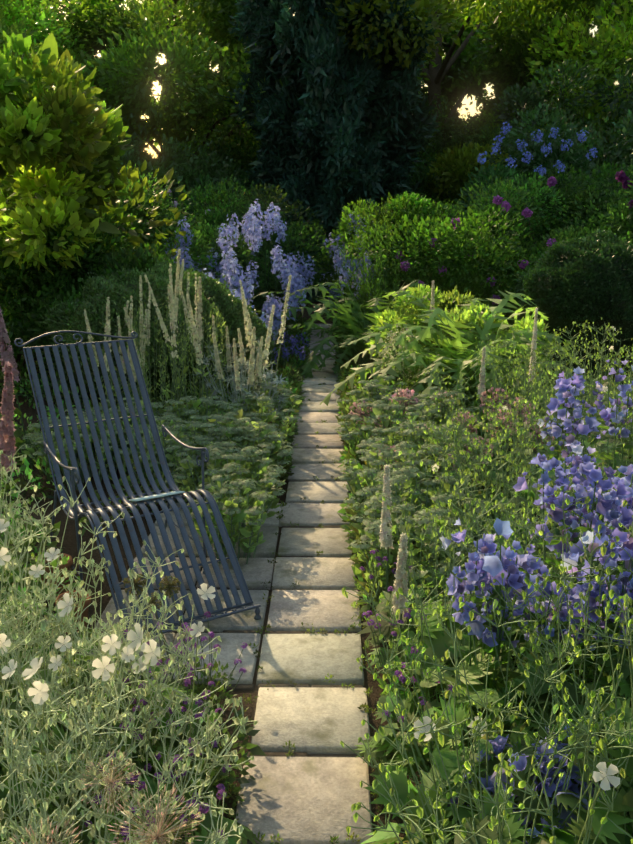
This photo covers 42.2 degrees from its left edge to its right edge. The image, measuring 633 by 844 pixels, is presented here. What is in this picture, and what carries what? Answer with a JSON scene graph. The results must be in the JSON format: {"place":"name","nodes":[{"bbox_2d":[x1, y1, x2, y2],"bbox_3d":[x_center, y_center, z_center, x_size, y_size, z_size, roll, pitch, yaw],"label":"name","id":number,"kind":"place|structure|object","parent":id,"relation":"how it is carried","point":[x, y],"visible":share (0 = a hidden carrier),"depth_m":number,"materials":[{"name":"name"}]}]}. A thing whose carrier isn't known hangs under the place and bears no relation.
{"place":"outdoors","nodes":[
{"label":"outdoors","id":0,"kind":"place"},
{"bbox_2d":[0,290,632,843],"bbox_3d":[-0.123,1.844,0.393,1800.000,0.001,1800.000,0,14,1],"label":"ground","id":1,"kind":"structure","parent":0,"point":[68,536],"depth_m":4.83,"materials":[{"name":"soil"}]},
{"bbox_2d":[0,309,40,556],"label":"acanthus spires","id":2,"kind":"object","parent":1,"relation":"on","point":[10,431],"visible":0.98,"depth_m":4.50,"materials":[{"name":"brown plant"}]},
{"bbox_2d":[28,553,90,634],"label":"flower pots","id":3,"kind":"object","parent":1,"relation":"on","point":[64,591],"visible":0.23,"depth_m":4.10,"materials":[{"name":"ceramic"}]},
{"bbox_2d":[0,0,124,299],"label":"tree","id":4,"kind":"object","parent":1,"relation":"on","point":[25,25],"visible":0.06,"depth_m":19.88,"materials":[{"name":"green plant"}]},
{"bbox_2d":[0,28,188,374],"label":"sunlit shrub","id":5,"kind":"object","parent":1,"relation":"on","point":[63,142],"visible":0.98,"depth_m":8.76,"materials":[{"name":"green plant"}]},
{"bbox_2d":[8,573,202,843],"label":"dried flower heads","id":6,"kind":"object","parent":1,"relation":"on","point":[156,836],"visible":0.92,"depth_m":2.00,"materials":[{"name":"beige plant"}]},
{"bbox_2d":[0,444,262,843],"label":"rose campion","id":7,"kind":"object","parent":1,"relation":"on","point":[55,736],"visible":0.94,"depth_m":2.52,"materials":[{"name":"green plant"}]},
{"bbox_2d":[2,0,292,274],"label":"tree","id":8,"kind":"object","parent":1,"relation":"on","point":[132,50],"depth_m":20.24,"materials":[{"name":"green plant"}]},
{"bbox_2d":[38,254,276,407],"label":"shrub","id":9,"kind":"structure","parent":1,"relation":"on","point":[229,305],"depth_m":8.16,"materials":[{"name":"green plant"}]},
{"bbox_2d":[19,377,301,563],"bbox_3d":[-1.159,0.177,6.063,2.072,0.557,3.467,0,14,1],"label":"sedum","id":10,"kind":"object","parent":1,"relation":"on","point":[240,468],"visible":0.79,"depth_m":5.66,"materials":[{"name":"green plant"}]},
{"bbox_2d":[0,164,338,379],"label":"rose shrubs","id":11,"kind":"object","parent":1,"relation":"on","point":[209,220],"visible":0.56,"depth_m":11.70,"materials":[{"name":"green plant"}]},
{"bbox_2d":[84,249,291,424],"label":"flower spikes","id":12,"kind":"object","parent":1,"relation":"on","point":[196,335],"visible":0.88,"depth_m":7.26,"materials":[{"name":"beige plant"}]},
{"bbox_2d":[73,481,363,756],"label":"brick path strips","id":13,"kind":"object","parent":1,"relation":"on","point":[244,687],"visible":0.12,"depth_m":3.42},
{"bbox_2d":[80,324,372,843],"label":"path flagstones","id":14,"kind":"object","parent":1,"relation":"on","point":[300,800],"visible":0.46,"depth_m":3.70,"materials":[{"name":"stone"}]},
{"bbox_2d":[14,330,260,641],"bbox_3d":[-0.970,0.228,4.274,0.719,1.250,1.591,-9,16,-32],"label":"garden chair","id":15,"kind":"object","parent":14,"relation":"on","point":[72,479],"visible":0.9,"depth_m":4.40,"materials":[{"name":"grey metal"}]},
{"bbox_2d":[129,491,184,501],"bbox_3d":[-0.808,0.375,4.156,0.260,0.036,0.108,-9,16,-31],"label":"chair plaque","id":16,"kind":"object","parent":15,"relation":"attached to","point":[155,496],"visible":0.93,"depth_m":4.13,"materials":[{"name":"silver metal"}]},
{"bbox_2d":[227,352,382,843],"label":"weeds","id":17,"kind":"object","parent":14,"relation":"on","point":[367,708],"visible":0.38,"depth_m":3.59,"materials":[{"name":"green plant"}]},
{"bbox_2d":[194,339,289,416],"bbox_3d":[-0.663,-0.289,7.331,0.872,0.923,0.908,0,14,1],"label":"silver eryngium","id":18,"kind":"object","parent":1,"relation":"on","point":[244,381],"visible":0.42,"depth_m":7.22,"materials":[{"name":"green plant"}]},
{"bbox_2d":[134,199,378,373],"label":"flowers","id":19,"kind":"object","parent":1,"relation":"on","point":[229,271],"visible":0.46,"depth_m":11.42,"materials":[{"name":"purple plant"}]},
{"bbox_2d":[84,540,452,843],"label":"flowering plants","id":20,"kind":"object","parent":1,"relation":"on","point":[211,686],"visible":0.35,"depth_m":2.83,"materials":[{"name":"green plant"}]},
{"bbox_2d":[97,0,495,197],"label":"tree","id":21,"kind":"object","parent":1,"relation":"on","point":[447,38],"depth_m":27.70,"materials":[{"name":"plant"}]},
{"bbox_2d":[0,316,632,843],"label":"ground cover plants","id":22,"kind":"object","parent":1,"relation":"on","point":[290,372],"visible":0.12,"depth_m":5.72,"materials":[{"name":"green plant"}]},
{"bbox_2d":[1,58,632,272],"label":"shrubs","id":23,"kind":"object","parent":1,"relation":"on","point":[190,172],"depth_m":16.83,"materials":[{"name":"green plant"}]},
{"bbox_2d":[216,0,439,301],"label":"columnar conifer","id":24,"kind":"object","parent":1,"relation":"on","point":[324,113],"depth_m":18.59,"materials":[{"name":"green plant"}]},
{"bbox_2d":[335,204,430,332],"bbox_3d":[0.839,-2.049,11.808,0.966,2.160,1.761,-7,15,-26],"label":"tall ferny perennial","id":25,"kind":"object","parent":1,"relation":"on","point":[382,289],"visible":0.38,"depth_m":11.50,"materials":[{"name":"green plant"}]},
{"bbox_2d":[151,0,632,281],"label":"tree","id":26,"kind":"object","parent":1,"relation":"on","point":[447,164],"depth_m":19.55,"materials":[{"name":"green plant"}]},
{"bbox_2d":[335,375,489,602],"bbox_3d":[0.781,0.259,5.718,1.283,0.561,4.030,0,14,1],"label":"sedum","id":27,"kind":"object","parent":1,"relation":"on","point":[404,484],"visible":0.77,"depth_m":5.07,"materials":[{"name":"green plant"}]},
{"bbox_2d":[249,225,620,426],"bbox_3d":[1.022,-1.419,10.073,3.790,1.940,6.778,0,14,1],"label":"fern","id":28,"kind":"object","parent":1,"relation":"on","point":[446,339],"visible":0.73,"depth_m":8.45,"materials":[{"name":"green plant"}]},
{"bbox_2d":[364,280,537,686],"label":"flower spikes","id":29,"kind":"object","parent":1,"relation":"on","point":[386,540],"visible":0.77,"depth_m":3.79,"materials":[{"name":"beige plant"}]},
{"bbox_2d":[348,387,554,479],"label":"flowers","id":30,"kind":"object","parent":1,"relation":"on","point":[403,392],"visible":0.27,"depth_m":6.53,"materials":[{"name":"plant"}]},
{"bbox_2d":[313,162,632,330],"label":"purple rose bush","id":31,"kind":"object","parent":1,"relation":"on","point":[500,249],"visible":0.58,"depth_m":12.10,"materials":[{"name":"green plant"}]},
{"bbox_2d":[340,448,632,843],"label":"geranium","id":32,"kind":"object","parent":1,"relation":"on","point":[554,701],"visible":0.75,"depth_m":2.44,"materials":[{"name":"green plant"}]},
{"bbox_2d":[389,317,632,562],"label":"leafy plant","id":33,"kind":"object","parent":1,"relation":"on","point":[523,446],"visible":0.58,"depth_m":5.57,"materials":[{"name":"green plant"}]},
{"bbox_2d":[419,0,626,146],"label":"tree","id":34,"kind":"object","parent":1,"relation":"on","point":[468,47],"visible":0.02,"depth_m":25.64,"materials":[{"name":"green plant"}]},
{"bbox_2d":[421,0,632,186],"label":"tree","id":35,"kind":"object","parent":1,"relation":"on","point":[509,67],"depth_m":20.97,"materials":[{"name":"green plant"}]},
{"bbox_2d":[440,359,632,843],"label":"campanula","id":36,"kind":"object","parent":1,"relation":"on","point":[488,567],"visible":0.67,"depth_m":2.87,"materials":[{"name":"purple plant"}]},
{"bbox_2d":[477,122,632,305],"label":"dark shrubs","id":37,"kind":"object","parent":1,"relation":"on","point":[621,227],"visible":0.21,"depth_m":11.62,"materials":[{"name":"green plant"}]},
{"bbox_2d":[509,226,632,378],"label":"box ball","id":38,"kind":"object","parent":1,"relation":"on","point":[581,281],"visible":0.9,"depth_m":9.44,"materials":[{"name":"green plant"}]},
{"bbox_2d":[41,0,618,157],"label":"sky","id":39,"kind":"structure","parent":0,"point":[472,110],"materials":[{"name":"white"}]}
]}

